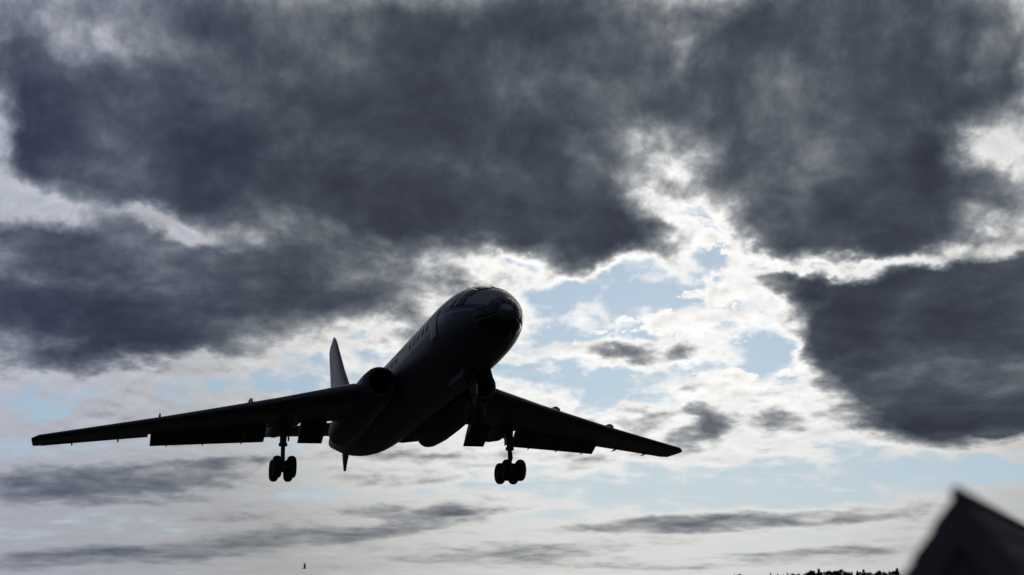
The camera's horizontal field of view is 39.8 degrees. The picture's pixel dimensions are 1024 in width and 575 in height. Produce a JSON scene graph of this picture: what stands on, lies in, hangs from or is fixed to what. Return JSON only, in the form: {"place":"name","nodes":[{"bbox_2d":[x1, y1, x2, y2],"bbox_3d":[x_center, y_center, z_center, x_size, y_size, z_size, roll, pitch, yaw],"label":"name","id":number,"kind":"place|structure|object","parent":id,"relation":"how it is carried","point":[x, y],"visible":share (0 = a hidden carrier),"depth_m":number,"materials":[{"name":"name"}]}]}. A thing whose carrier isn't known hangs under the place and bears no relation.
{"place":"outdoors","nodes":[
{"label":"outdoors","id":0,"kind":"place"},
{"bbox_2d":[31,285,681,484],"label":"jet airliner","id":1,"kind":"object","parent":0,"point":[431,383],"visible":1,"depth_m":66.62,"materials":[{"name":"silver metal"}]},
{"bbox_2d":[431,311,439,342],"bbox_3d":[-3.061,1.565,56.562,0.212,1.174,0.801,3,-16,-16],"label":"cabin door","id":2,"kind":"structure","parent":1,"relation":"in","point":[434,336],"depth_m":56.49,"materials":[{"name":"silver metal"}]},
{"bbox_2d":[449,297,458,306],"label":"cockpit window","id":3,"kind":"structure","parent":1,"relation":"in","point":[454,300],"depth_m":55.02,"materials":[{"name":"black glass"}]},
{"bbox_2d":[455,296,466,305],"bbox_3d":[-1.954,0.506,54.438,0.233,0.476,0.734,6,-13,-26],"label":"cockpit window","id":4,"kind":"structure","parent":1,"relation":"in","point":[460,301],"depth_m":54.44,"materials":[{"name":"black glass"}]},
{"bbox_2d":[462,288,478,295],"bbox_3d":[-1.582,0.181,54.457,0.400,0.484,0.796,5,-13,-22],"label":"cockpit window","id":5,"kind":"structure","parent":1,"relation":"in","point":[470,292],"depth_m":54.44,"materials":[{"name":"black glass"}]},
{"bbox_2d":[474,305,485,317],"bbox_3d":[-1.191,0.849,52.894,0.089,0.527,0.677,10,-15,-39],"label":"nose window","id":6,"kind":"structure","parent":1,"relation":"in","point":[479,310],"depth_m":52.88,"materials":[{"name":"black glass"}]},
{"bbox_2d":[475,317,490,331],"bbox_3d":[-1.077,1.377,52.788,0.252,0.491,0.740,9,-15,-36],"label":"nose window","id":7,"kind":"structure","parent":1,"relation":"in","point":[482,323],"depth_m":52.77,"materials":[{"name":"black glass"}]},
{"bbox_2d":[474,285,491,289],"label":"cockpit window","id":8,"kind":"structure","parent":1,"relation":"in","point":[484,286],"depth_m":54.58,"materials":[{"name":"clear glass"}]},
{"bbox_2d":[483,326,500,338],"bbox_3d":[-0.738,1.688,52.793,0.533,0.355,0.594,3,-16,-16],"label":"nose window","id":9,"kind":"structure","parent":1,"relation":"in","point":[492,332],"depth_m":52.79,"materials":[{"name":"black glass"}]},
{"bbox_2d":[487,306,497,314],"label":"nose window","id":10,"kind":"structure","parent":1,"relation":"in","point":[490,310],"depth_m":52.44,"materials":[{"name":"black glass"}]},
{"bbox_2d":[488,313,499,323],"bbox_3d":[-0.659,1.157,52.389,0.547,0.364,0.140,-9,-15,38],"label":"nose window","id":11,"kind":"structure","parent":1,"relation":"in","point":[493,318],"depth_m":52.38,"materials":[{"name":"black glass"}]},
{"bbox_2d":[489,299,500,306],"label":"nose window","id":12,"kind":"structure","parent":1,"relation":"in","point":[494,302],"depth_m":52.54,"materials":[{"name":"black glass"}]},
{"bbox_2d":[493,318,504,328],"bbox_3d":[-0.466,1.335,52.386,0.363,0.349,0.388,3,-16,-16],"label":"nose window","id":13,"kind":"structure","parent":1,"relation":"in","point":[500,323],"depth_m":52.38,"materials":[{"name":"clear glass"}]},
{"bbox_2d":[496,297,506,303],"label":"nose window","id":14,"kind":"structure","parent":1,"relation":"in","point":[502,299],"depth_m":52.66,"materials":[{"name":"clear glass"}]},
{"bbox_2d":[498,329,511,339],"bbox_3d":[-0.202,1.758,52.938,0.527,0.285,0.594,3,-16,-16],"label":"nose window","id":15,"kind":"structure","parent":1,"relation":"in","point":[504,335],"depth_m":52.92,"materials":[{"name":"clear glass"}]},
{"bbox_2d":[503,319,511,329],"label":"nose window","id":16,"kind":"structure","parent":1,"relation":"in","point":[508,325],"depth_m":52.47,"materials":[{"name":"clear glass"}]},
{"bbox_2d":[506,297,513,304],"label":"nose window","id":17,"kind":"structure","parent":1,"relation":"in","point":[510,301],"depth_m":52.72,"materials":[{"name":"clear glass"}]},
{"bbox_2d":[512,316,518,326],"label":"nose window","id":18,"kind":"structure","parent":1,"relation":"in","point":[515,321],"depth_m":52.58,"materials":[{"name":"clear glass"}]},
{"bbox_2d":[513,302,519,309],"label":"nose window","id":19,"kind":"structure","parent":1,"relation":"in","point":[515,305],"depth_m":52.74,"materials":[{"name":"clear glass"}]},
{"bbox_2d":[513,322,520,335],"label":"nose window","id":20,"kind":"structure","parent":1,"relation":"in","point":[515,330],"depth_m":53.07,"materials":[{"name":"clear glass"}]},
{"bbox_2d":[515,310,520,319],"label":"nose window","id":21,"kind":"structure","parent":1,"relation":"in","point":[517,313],"depth_m":52.68,"materials":[{"name":"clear glass"}]},
{"bbox_2d":[520,311,523,323],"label":"nose window","id":22,"kind":"structure","parent":1,"relation":"in","point":[522,315],"depth_m":53.24,"materials":[{"name":"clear glass"}]},
{"bbox_2d":[0,0,1023,574],"label":"sky","id":23,"kind":"structure","parent":0,"point":[778,245],"materials":[{"name":"grey"}]},
{"label":"ground","id":24,"kind":"structure","parent":0,"visible":0},
{"bbox_2d":[807,570,816,574],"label":"tree","id":25,"kind":"object","parent":24,"relation":"on","point":[810,572],"visible":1,"depth_m":460.97,"materials":[{"name":"black plant"}]},
{"bbox_2d":[825,571,834,574],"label":"tree","id":26,"kind":"object","parent":24,"relation":"on","point":[829,573],"visible":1,"depth_m":466.79,"materials":[{"name":"black plant"}]},
{"bbox_2d":[837,569,845,574],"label":"tree","id":27,"kind":"object","parent":24,"relation":"on","point":[841,571],"visible":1,"depth_m":459.70,"materials":[{"name":"black plant"}]},
{"bbox_2d":[903,486,1023,574],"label":"hut","id":28,"kind":"object","parent":24,"relation":"on","point":[970,534],"visible":1,"depth_m":6.48,"materials":[{"name":"fabric"}]}
]}

